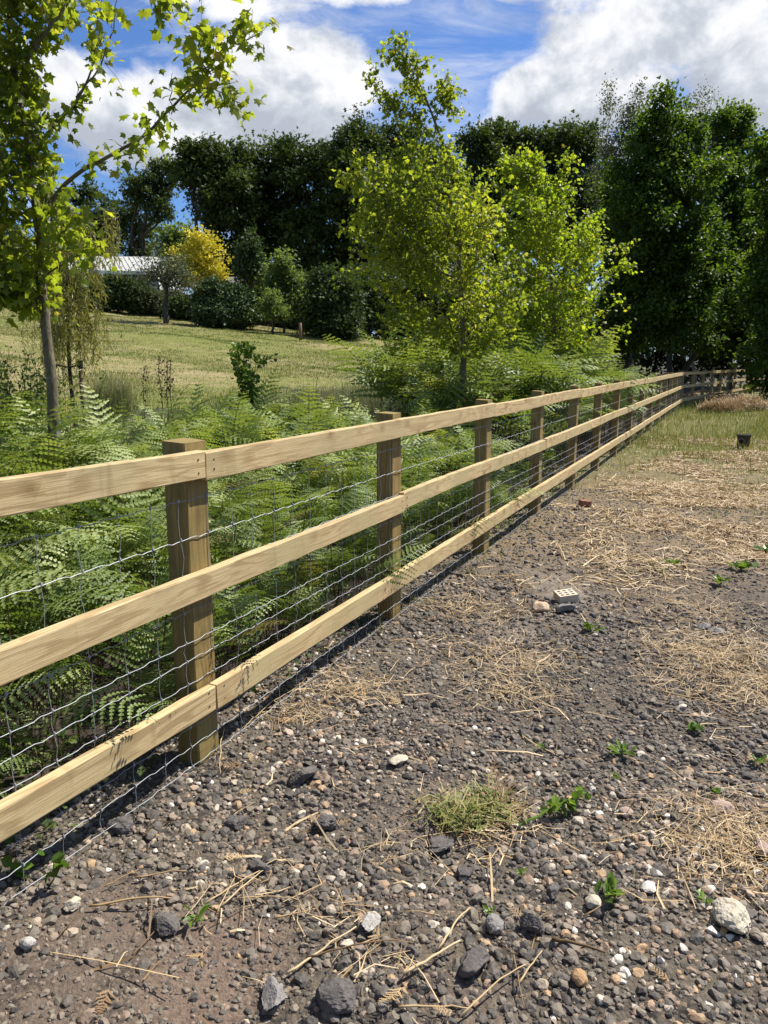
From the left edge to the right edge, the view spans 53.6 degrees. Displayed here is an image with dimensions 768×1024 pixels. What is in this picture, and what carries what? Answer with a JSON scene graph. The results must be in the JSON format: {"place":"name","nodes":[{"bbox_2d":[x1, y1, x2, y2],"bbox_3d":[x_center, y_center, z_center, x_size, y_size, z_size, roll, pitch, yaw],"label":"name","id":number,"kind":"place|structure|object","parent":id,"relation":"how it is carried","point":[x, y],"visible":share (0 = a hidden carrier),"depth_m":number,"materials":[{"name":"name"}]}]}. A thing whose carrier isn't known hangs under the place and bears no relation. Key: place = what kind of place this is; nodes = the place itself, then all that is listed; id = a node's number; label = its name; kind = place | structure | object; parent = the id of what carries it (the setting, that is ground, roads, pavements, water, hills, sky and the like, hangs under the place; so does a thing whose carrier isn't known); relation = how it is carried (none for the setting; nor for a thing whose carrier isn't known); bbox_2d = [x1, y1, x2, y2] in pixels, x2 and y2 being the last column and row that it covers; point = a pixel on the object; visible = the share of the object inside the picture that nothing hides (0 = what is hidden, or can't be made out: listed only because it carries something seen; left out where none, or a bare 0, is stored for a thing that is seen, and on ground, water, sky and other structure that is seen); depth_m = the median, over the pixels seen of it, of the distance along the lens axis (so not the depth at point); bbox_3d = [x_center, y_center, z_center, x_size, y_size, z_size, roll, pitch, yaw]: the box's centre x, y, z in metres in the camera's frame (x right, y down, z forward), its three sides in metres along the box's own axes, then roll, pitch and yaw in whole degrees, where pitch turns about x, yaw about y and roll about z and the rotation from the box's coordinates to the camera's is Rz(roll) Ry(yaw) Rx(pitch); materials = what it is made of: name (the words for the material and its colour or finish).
{"place":"outdoors","nodes":[
{"label":"outdoors","id":0,"kind":"place"},
{"bbox_2d":[0,307,644,430],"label":"lawn","id":1,"kind":"structure","parent":0,"point":[168,341],"depth_m":21.21,"materials":[{"name":"plant"}]},
{"bbox_2d":[0,220,97,276],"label":"tree","id":2,"kind":"object","parent":1,"relation":"on","point":[15,227],"visible":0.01,"depth_m":55.56,"materials":[{"name":"green plant"}]},
{"bbox_2d":[50,174,128,255],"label":"tree","id":3,"kind":"object","parent":1,"relation":"on","point":[87,190],"visible":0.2,"depth_m":61.61,"materials":[{"name":"green plant"}]},
{"bbox_2d":[59,267,121,312],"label":"hedge shrub","id":4,"kind":"object","parent":1,"relation":"on","point":[107,290],"visible":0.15,"depth_m":38.30,"materials":[{"name":"green plant"}]},
{"bbox_2d":[45,370,153,418],"bbox_3d":[-4.368,-1.834,11.717,2.038,0.852,2.284,8,13,34],"label":"grass tussock","id":5,"kind":"object","parent":1,"relation":"on","point":[120,387],"depth_m":11.74,"materials":[{"name":"plant"}]},
{"bbox_2d":[97,266,154,314],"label":"hedge shrub","id":6,"kind":"object","parent":1,"relation":"on","point":[121,299],"visible":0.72,"depth_m":39.02,"materials":[{"name":"green plant"}]},
{"bbox_2d":[68,256,188,309],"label":"house","id":7,"kind":"structure","parent":1,"relation":"on","point":[125,263],"depth_m":44.36,"materials":[{"name":"metal"}]},
{"bbox_2d":[97,150,180,262],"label":"oak tree","id":8,"kind":"object","parent":1,"relation":"on","point":[141,188],"visible":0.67,"depth_m":55.02,"materials":[{"name":"green plant"}]},
{"bbox_2d":[123,286,170,316],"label":"hedge shrub","id":9,"kind":"object","parent":1,"relation":"on","point":[158,297],"visible":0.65,"depth_m":39.62,"materials":[{"name":"green plant"}]},
{"bbox_2d":[123,238,203,323],"bbox_3d":[-10.019,-10.400,34.531,4.351,3.965,3.058,0,11,0],"label":"fruit tree","id":10,"kind":"object","parent":1,"relation":"on","point":[168,274],"visible":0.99,"depth_m":34.37,"materials":[{"name":"green plant"}]},
{"bbox_2d":[146,212,200,288],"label":"tree","id":11,"kind":"object","parent":1,"relation":"on","point":[173,233],"visible":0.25,"depth_m":70.50,"materials":[{"name":"green plant"}]},
{"bbox_2d":[156,291,192,320],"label":"hedge shrub","id":12,"kind":"object","parent":1,"relation":"on","point":[177,310],"visible":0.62,"depth_m":38.24,"materials":[{"name":"green plant"}]},
{"bbox_2d":[162,224,233,291],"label":"golden tree","id":13,"kind":"object","parent":1,"relation":"on","point":[209,265],"visible":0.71,"depth_m":44.99,"materials":[{"name":"yellow plant"}]},
{"bbox_2d":[160,131,273,279],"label":"oak tree","id":14,"kind":"object","parent":1,"relation":"on","point":[221,202],"visible":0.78,"depth_m":51.88,"materials":[{"name":"green plant"}]},
{"bbox_2d":[183,272,269,329],"bbox_3d":[-7.287,-9.881,35.756,4.069,2.809,3.568,0,11,0],"label":"rhododendron bush","id":15,"kind":"object","parent":1,"relation":"on","point":[226,304],"visible":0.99,"depth_m":34.98,"materials":[{"name":"green plant"}]},
{"bbox_2d":[225,223,269,295],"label":"shrub","id":16,"kind":"object","parent":1,"relation":"on","point":[247,267],"visible":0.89,"depth_m":39.82,"materials":[{"name":"green plant"}]},
{"bbox_2d":[214,128,304,271],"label":"oak tree","id":17,"kind":"object","parent":1,"relation":"on","point":[258,164],"visible":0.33,"depth_m":53.91,"materials":[{"name":"green plant"}]},
{"bbox_2d":[222,253,311,330],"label":"bush","id":18,"kind":"object","parent":1,"relation":"on","point":[287,324],"visible":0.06,"depth_m":44.53,"materials":[{"name":"green plant"}]},
{"bbox_2d":[250,283,292,333],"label":"shrub","id":19,"kind":"object","parent":1,"relation":"on","point":[273,307],"visible":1,"depth_m":33.65,"materials":[{"name":"green plant"}]},
{"bbox_2d":[254,245,309,331],"bbox_3d":[-4.759,-10.701,36.586,3.024,4.261,2.292,6,13,28],"label":"shrub","id":20,"kind":"object","parent":1,"relation":"on","point":[283,276],"visible":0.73,"depth_m":36.23,"materials":[{"name":"green plant"}]},
{"bbox_2d":[259,125,362,284],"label":"oak tree","id":21,"kind":"object","parent":1,"relation":"on","point":[316,233],"visible":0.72,"depth_m":52.77,"materials":[{"name":"green plant"}]},
{"bbox_2d":[283,261,375,340],"bbox_3d":[-2.529,-9.414,34.931,4.371,4.122,3.726,0,11,0],"label":"shrub","id":22,"kind":"object","parent":1,"relation":"on","point":[325,309],"visible":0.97,"depth_m":34.29,"materials":[{"name":"green plant"}]},
{"bbox_2d":[289,246,406,337],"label":"bush","id":23,"kind":"object","parent":1,"relation":"on","point":[369,299],"visible":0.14,"depth_m":42.75,"materials":[{"name":"green plant"}]},
{"bbox_2d":[309,102,423,335],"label":"oak tree","id":24,"kind":"object","parent":1,"relation":"on","point":[362,140],"visible":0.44,"depth_m":51.67,"materials":[{"name":"green plant"}]},
{"bbox_2d":[360,265,474,341],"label":"bush","id":25,"kind":"object","parent":1,"relation":"on","point":[419,296],"visible":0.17,"depth_m":41.94,"materials":[{"name":"green plant"}]},
{"bbox_2d":[376,117,468,308],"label":"oak tree","id":26,"kind":"object","parent":1,"relation":"on","point":[430,156],"visible":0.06,"depth_m":54.54,"materials":[{"name":"green plant"}]},
{"bbox_2d":[448,114,532,288],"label":"oak tree","id":27,"kind":"object","parent":1,"relation":"on","point":[483,139],"visible":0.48,"depth_m":56.83,"materials":[{"name":"green plant"}]},
{"bbox_2d":[486,260,593,357],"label":"bush","id":28,"kind":"object","parent":1,"relation":"on","point":[549,304],"visible":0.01,"depth_m":42.05,"materials":[{"name":"green plant"}]},
{"bbox_2d":[500,118,584,271],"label":"oak tree","id":29,"kind":"object","parent":1,"relation":"on","point":[535,137],"visible":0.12,"depth_m":57.89,"materials":[{"name":"green plant"}]},
{"bbox_2d":[537,109,607,286],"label":"oak tree","id":30,"kind":"object","parent":1,"relation":"on","point":[575,137],"visible":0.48,"depth_m":56.41,"materials":[{"name":"green plant"}]},
{"bbox_2d":[580,69,625,362],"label":"birch tree","id":31,"kind":"object","parent":1,"relation":"on","point":[604,140],"visible":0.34,"depth_m":42.49,"materials":[{"name":"green plant"}]},
{"bbox_2d":[0,356,752,799],"bbox_3d":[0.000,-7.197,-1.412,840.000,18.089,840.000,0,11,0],"label":"ground","id":32,"kind":"structure","parent":0,"point":[86,730],"depth_m":3.80,"materials":[{"name":"plant"}]},
{"bbox_2d":[0,352,62,438],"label":"tall weed","id":33,"kind":"object","parent":32,"relation":"on","point":[35,391],"visible":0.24,"depth_m":8.55,"materials":[{"name":"green plant"}]},
{"bbox_2d":[0,837,69,886],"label":"bramble","id":34,"kind":"object","parent":32,"relation":"on","point":[58,860],"visible":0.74,"depth_m":2.21,"materials":[{"name":"green plant"}]},
{"bbox_2d":[0,343,70,445],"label":"tall weed","id":35,"kind":"object","parent":32,"relation":"on","point":[4,370],"visible":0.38,"depth_m":8.55,"materials":[{"name":"green plant"}]},
{"bbox_2d":[0,365,107,435],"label":"tall weed","id":36,"kind":"object","parent":32,"relation":"on","point":[77,392],"visible":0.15,"depth_m":9.14,"materials":[{"name":"green plant"}]},
{"bbox_2d":[18,206,124,426],"bbox_3d":[-3.666,-2.158,8.982,1.212,2.973,1.338,-6,13,-27],"label":"willow sapling","id":37,"kind":"object","parent":32,"relation":"on","point":[67,306],"visible":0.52,"depth_m":8.93,"materials":[{"name":"green plant"}]},
{"bbox_2d":[56,359,86,437],"bbox_3d":[-3.763,-1.211,9.201,0.304,1.252,0.059,-4,12,-18],"label":"tree stake","id":38,"kind":"object","parent":32,"relation":"on","point":[80,384],"visible":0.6,"depth_m":9.15,"materials":[{"name":"brown wood"}]},
{"bbox_2d":[73,384,127,442],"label":"iris clump","id":39,"kind":"object","parent":32,"relation":"on","point":[105,409],"visible":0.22,"depth_m":8.86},
{"bbox_2d":[0,0,295,560],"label":"maple tree","id":40,"kind":"object","parent":32,"relation":"on","point":[23,279],"visible":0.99,"depth_m":5.07,"materials":[{"name":"green plant"}]},
{"bbox_2d":[226,341,277,414],"bbox_3d":[-1.846,-1.563,10.486,0.736,1.572,0.690,-10,15,-41],"label":"alder sapling","id":41,"kind":"object","parent":32,"relation":"on","point":[245,375],"visible":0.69,"depth_m":10.34,"materials":[{"name":"green plant"}]},
{"bbox_2d":[0,367,521,591],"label":"grass","id":42,"kind":"structure","parent":32,"relation":"on","point":[333,393],"depth_m":13.60,"materials":[{"name":"plant"}]},
{"bbox_2d":[0,366,549,815],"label":"bracken","id":43,"kind":"object","parent":32,"relation":"on","point":[27,454],"visible":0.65,"depth_m":4.47,"materials":[{"name":"plant"}]},
{"bbox_2d":[0,446,585,841],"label":"undergrowth","id":44,"kind":"object","parent":32,"relation":"on","point":[141,771],"visible":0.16,"depth_m":3.45,"materials":[{"name":"green plant"}]},
{"bbox_2d":[0,371,684,904],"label":"fence","id":45,"kind":"object","parent":32,"relation":"on","point":[182,471],"visible":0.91,"depth_m":2.90,"materials":[{"name":"brown wood"}]},
{"bbox_2d":[317,29,545,463],"bbox_3d":[0.633,-3.523,10.664,3.209,5.782,2.823,0,11,0],"label":"maple tree","id":46,"kind":"object","parent":32,"relation":"on","point":[420,212],"visible":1,"depth_m":10.38,"materials":[{"name":"green plant"}]},
{"bbox_2d":[416,263,528,345],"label":"bush","id":47,"kind":"object","parent":32,"relation":"on","point":[487,318],"visible":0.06,"depth_m":41.37,"materials":[{"name":"green plant"}]},
{"bbox_2d":[322,300,667,480],"bbox_3d":[3.432,-2.993,16.364,5.324,2.741,17.873,5,12,25],"label":"bracken","id":48,"kind":"object","parent":32,"relation":"on","point":[414,378],"visible":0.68,"depth_m":11.58,"materials":[{"name":"plant"}]},
{"bbox_2d":[458,141,642,434],"bbox_3d":[3.144,-4.085,14.383,3.516,5.477,3.329,0,11,0],"label":"maple tree","id":49,"kind":"object","parent":32,"relation":"on","point":[530,206],"visible":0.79,"depth_m":14.01,"materials":[{"name":"green plant"}]},
{"bbox_2d":[564,253,650,371],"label":"bush","id":50,"kind":"object","parent":32,"relation":"on","point":[625,357],"visible":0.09,"depth_m":44.84,"materials":[{"name":"green plant"}]},
{"bbox_2d":[570,174,654,371],"bbox_3d":[11.220,-10.756,35.855,5.444,9.271,4.274,-6,13,-28],"label":"alder tree","id":51,"kind":"object","parent":32,"relation":"on","point":[603,196],"visible":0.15,"depth_m":34.75,"materials":[{"name":"green plant"}]},
{"bbox_2d":[588,75,652,371],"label":"birch tree","id":52,"kind":"object","parent":32,"relation":"on","point":[628,110],"visible":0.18,"depth_m":41.61,"materials":[{"name":"green plant"}]},
{"bbox_2d":[591,75,747,396],"bbox_3d":[12.032,-11.209,32.395,6.916,12.977,6.096,0,11,0],"label":"alder tree","id":53,"kind":"object","parent":32,"relation":"on","point":[656,198],"visible":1,"depth_m":31.40,"materials":[{"name":"green plant"}]},
{"bbox_2d":[634,322,728,384],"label":"bush","id":54,"kind":"object","parent":32,"relation":"on","point":[647,363],"visible":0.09,"depth_m":48.43,"materials":[{"name":"green plant"}]},
{"bbox_2d":[675,79,722,387],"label":"birch tree","id":55,"kind":"object","parent":32,"relation":"on","point":[708,148],"visible":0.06,"depth_m":43.30,"materials":[{"name":"green plant"}]},
{"bbox_2d":[640,278,763,386],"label":"bush","id":56,"kind":"object","parent":32,"relation":"on","point":[710,367],"visible":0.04,"depth_m":48.13,"materials":[{"name":"green plant"}]},
{"bbox_2d":[679,369,748,407],"bbox_3d":[14.224,-5.312,32.107,0.167,1.404,14.610,7,13,33],"label":"fence","id":57,"kind":"object","parent":32,"relation":"on","point":[692,385],"visible":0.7,"depth_m":30.17,"materials":[{"name":"brown wood"}]},
{"bbox_2d":[672,264,758,394],"bbox_3d":[15.234,-7.862,33.604,2.862,5.857,4.164,-7,13,-33],"label":"leaning tree","id":58,"kind":"object","parent":32,"relation":"on","point":[724,295],"visible":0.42,"depth_m":33.23,"materials":[{"name":"green plant"}]},
{"bbox_2d":[680,96,767,388],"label":"alder tree","id":59,"kind":"object","parent":32,"relation":"on","point":[729,123],"visible":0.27,"depth_m":41.29,"materials":[{"name":"green plant"}]},
{"bbox_2d":[726,323,767,397],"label":"bush","id":60,"kind":"object","parent":32,"relation":"on","point":[756,383],"visible":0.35,"depth_m":33.44,"materials":[{"name":"green plant"}]},
{"bbox_2d":[728,125,767,378],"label":"alder tree","id":61,"kind":"object","parent":32,"relation":"on","point":[754,307],"visible":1,"depth_m":28.45,"materials":[{"name":"green plant"}]},
{"bbox_2d":[0,384,767,1023],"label":"gravel track","id":62,"kind":"structure","parent":0,"point":[178,1010],"depth_m":2.55,"materials":[{"name":"grey gravel"}]},
{"bbox_2d":[19,936,35,949],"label":"stone","id":63,"kind":"object","parent":62,"relation":"on","point":[27,942],"visible":1,"depth_m":1.97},
{"bbox_2d":[63,896,80,911],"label":"stone","id":64,"kind":"object","parent":62,"relation":"on","point":[72,904],"visible":1,"depth_m":2.13,"materials":[{"name":"stone"}]},
{"bbox_2d":[107,816,132,834],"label":"stone","id":65,"kind":"object","parent":62,"relation":"on","point":[123,825],"visible":0.99,"depth_m":2.49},
{"bbox_2d":[89,896,170,906],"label":"dry stalk","id":66,"kind":"object","parent":62,"relation":"on","point":[112,902],"visible":1,"depth_m":2.16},
{"bbox_2d":[154,911,179,935],"bbox_3d":[-0.597,1.127,2.091,0.064,0.042,0.084,-4,12,-21],"label":"stone","id":67,"kind":"object","parent":62,"relation":"on","point":[167,923],"visible":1,"depth_m":2.07,"materials":[{"name":"stone"}]},
{"bbox_2d":[182,903,210,926],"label":"weed","id":68,"kind":"object","parent":62,"relation":"on","point":[205,907],"visible":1,"depth_m":2.10,"materials":[{"name":"green plant"}]},
{"bbox_2d":[226,814,246,829],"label":"stone","id":69,"kind":"object","parent":62,"relation":"on","point":[236,822],"visible":1,"depth_m":2.56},
{"bbox_2d":[248,858,270,873],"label":"stone","id":70,"kind":"object","parent":62,"relation":"on","point":[256,864],"visible":0.97,"depth_m":2.33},
{"bbox_2d":[262,976,287,1010],"bbox_3d":[-0.268,1.182,1.863,0.066,0.040,0.099,0,11,0],"label":"stone","id":71,"kind":"object","parent":62,"relation":"on","point":[273,994],"visible":1,"depth_m":1.86,"materials":[{"name":"stone"}]},
{"bbox_2d":[288,766,318,785],"bbox_3d":[-0.294,0.980,2.837,0.089,0.061,0.142,7,13,31],"label":"stone","id":72,"kind":"object","parent":62,"relation":"on","point":[300,777],"visible":1,"depth_m":2.80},
{"bbox_2d":[287,926,355,973],"bbox_3d":[-0.162,1.152,2.004,0.224,0.019,0.010,-9,15,-40],"label":"dry stalk","id":73,"kind":"object","parent":62,"relation":"on","point":[307,959],"visible":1,"depth_m":1.99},
{"bbox_2d":[312,813,337,829],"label":"stone","id":74,"kind":"object","parent":62,"relation":"on","point":[325,821],"visible":0.99,"depth_m":2.55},
{"bbox_2d":[315,977,355,1014],"bbox_3d":[-0.119,1.180,1.849,0.102,0.064,0.079,0,11,0],"label":"stone","id":75,"kind":"object","parent":62,"relation":"on","point":[335,995],"visible":1,"depth_m":1.83,"materials":[{"name":"stone"}]},
{"bbox_2d":[306,939,398,957],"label":"dry stalk","id":76,"kind":"object","parent":62,"relation":"on","point":[324,952],"visible":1,"depth_m":2.00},
{"bbox_2d":[360,911,380,930],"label":"stone","id":77,"kind":"object","parent":62,"relation":"on","point":[368,920],"visible":0.99,"depth_m":2.08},
{"bbox_2d":[52,435,767,1023],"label":"dry litter","id":78,"kind":"object","parent":62,"relation":"on","point":[696,489],"visible":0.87,"depth_m":4.09,"materials":[{"name":"plant"}]},
{"bbox_2d":[402,940,459,974],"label":"dry stalk","id":79,"kind":"object","parent":62,"relation":"on","point":[410,969],"visible":1,"depth_m":1.96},
{"bbox_2d":[425,835,453,853],"bbox_3d":[0.180,1.077,2.462,0.096,0.037,0.100,0,11,0],"label":"stone","id":80,"kind":"object","parent":62,"relation":"on","point":[438,843],"visible":0.98,"depth_m":2.44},
{"bbox_2d":[456,866,473,877],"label":"stone","id":81,"kind":"object","parent":62,"relation":"on","point":[463,871],"visible":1,"depth_m":2.31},
{"bbox_2d":[409,773,531,835],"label":"pulled grass","id":82,"kind":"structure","parent":62,"relation":"on","point":[452,811],"depth_m":2.60,"materials":[{"name":"plant"}]},
{"bbox_2d":[470,761,530,829],"bbox_3d":[0.409,0.984,2.654,0.194,0.109,0.216,9,14,37],"label":"dead frond","id":83,"kind":"object","parent":82,"relation":"on","point":[506,789],"visible":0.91,"depth_m":2.69,"materials":[{"name":"plant"}]},
{"bbox_2d":[458,945,489,978],"bbox_3d":[0.229,1.167,1.968,0.066,0.054,0.106,10,15,41],"label":"stone","id":84,"kind":"object","parent":62,"relation":"on","point":[476,959],"visible":1,"depth_m":1.95,"materials":[{"name":"stone"}]},
{"bbox_2d":[459,964,525,1017],"bbox_3d":[0.272,1.185,1.891,0.236,0.022,0.010,-9,14,-38],"label":"dry stalk","id":85,"kind":"object","parent":62,"relation":"on","point":[476,1000],"visible":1,"depth_m":1.88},
{"bbox_2d":[485,913,503,934],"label":"stone","id":86,"kind":"object","parent":62,"relation":"on","point":[494,923],"visible":1,"depth_m":2.08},
{"bbox_2d":[519,912,544,934],"bbox_3d":[0.409,1.133,2.098,0.074,0.051,0.045,8,14,35],"label":"stone","id":87,"kind":"object","parent":62,"relation":"on","point":[530,922],"visible":1,"depth_m":2.08,"materials":[{"name":"stone"}]},
{"bbox_2d":[531,601,548,612],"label":"stone","id":88,"kind":"object","parent":62,"relation":"on","point":[539,607],"visible":0.87,"depth_m":4.71,"materials":[{"name":"stone"}]},
{"bbox_2d":[315,394,767,658],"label":"grass","id":89,"kind":"structure","parent":62,"relation":"on","point":[762,424],"depth_m":14.43,"materials":[{"name":"plant"}]},
{"bbox_2d":[546,882,560,898],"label":"stone","id":90,"kind":"object","parent":62,"relation":"on","point":[552,889],"visible":1,"depth_m":2.22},
{"bbox_2d":[518,785,590,827],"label":"pulled weed","id":91,"kind":"object","parent":62,"relation":"on","point":[554,802],"visible":1,"depth_m":2.63,"materials":[{"name":"green plant"}]},
{"bbox_2d":[553,588,577,603],"bbox_3d":[1.174,0.543,4.913,0.125,0.050,0.100,-6,19,-11],"label":"perforated brick","id":92,"kind":"object","parent":62,"relation":"on","point":[561,596],"visible":1,"depth_m":4.88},
{"bbox_2d":[552,937,605,952],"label":"dry stalk","id":93,"kind":"object","parent":62,"relation":"on","point":[554,939],"visible":1,"depth_m":2.01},
{"bbox_2d":[571,968,587,986],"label":"stone","id":94,"kind":"object","parent":62,"relation":"on","point":[579,977],"visible":1,"depth_m":1.91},
{"bbox_2d":[585,894,600,909],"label":"stone","id":95,"kind":"object","parent":62,"relation":"on","point":[592,901],"visible":0.96,"depth_m":2.17,"materials":[{"name":"stone"}]},
{"bbox_2d":[595,871,624,902],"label":"weed","id":96,"kind":"object","parent":62,"relation":"on","point":[609,886],"visible":1,"depth_m":2.20,"materials":[{"name":"green plant"}]},
{"bbox_2d":[606,739,636,755],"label":"weed","id":97,"kind":"object","parent":62,"relation":"on","point":[615,749],"visible":1,"depth_m":3.03,"materials":[{"name":"green plant"}]},
{"bbox_2d":[676,388,757,401],"bbox_3d":[13.035,-4.724,31.086,3.851,0.769,4.061,-8,14,-36],"label":"brush pile","id":98,"kind":"object","parent":62,"relation":"on","point":[713,393],"visible":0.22,"depth_m":30.41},
{"bbox_2d":[695,392,746,413],"bbox_3d":[10.517,-3.245,23.718,1.615,0.969,1.157,0,11,0],"label":"grass heap","id":99,"kind":"object","parent":62,"relation":"on","point":[722,404],"depth_m":23.49,"materials":[{"name":"plant"}]},
{"bbox_2d":[711,798,735,813],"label":"stone","id":100,"kind":"object","parent":62,"relation":"on","point":[725,806],"visible":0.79,"depth_m":2.65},
{"bbox_2d":[712,897,750,934],"bbox_3d":[0.967,1.125,2.118,0.102,0.065,0.128,0,11,0],"label":"stone","id":101,"kind":"object","parent":62,"relation":"on","point":[731,914],"visible":1,"depth_m":2.10,"materials":[{"name":"stone"}]},
{"bbox_2d":[705,389,767,411],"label":"grass heap","id":102,"kind":"object","parent":62,"relation":"on","point":[759,402],"depth_m":23.95,"materials":[{"name":"plant"}]},
{"bbox_2d":[726,559,757,569],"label":"weed","id":103,"kind":"object","parent":62,"relation":"on","point":[744,564],"visible":1,"depth_m":5.54,"materials":[{"name":"green plant"}]},
{"bbox_2d":[736,430,751,448],"bbox_3d":[6.438,-1.296,13.601,0.245,0.338,0.200,6,13,27],"label":"plastic box","id":104,"kind":"object","parent":62,"relation":"on","point":[743,439],"visible":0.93,"depth_m":13.53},
{"bbox_2d":[756,839,767,856],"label":"stone","id":105,"kind":"object","parent":62,"relation":"on","point":[760,851],"visible":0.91,"depth_m":2.43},
{"bbox_2d":[0,0,767,364],"label":"sky","id":106,"kind":"structure","parent":0,"point":[535,62],"materials":[{"name":"blue"}]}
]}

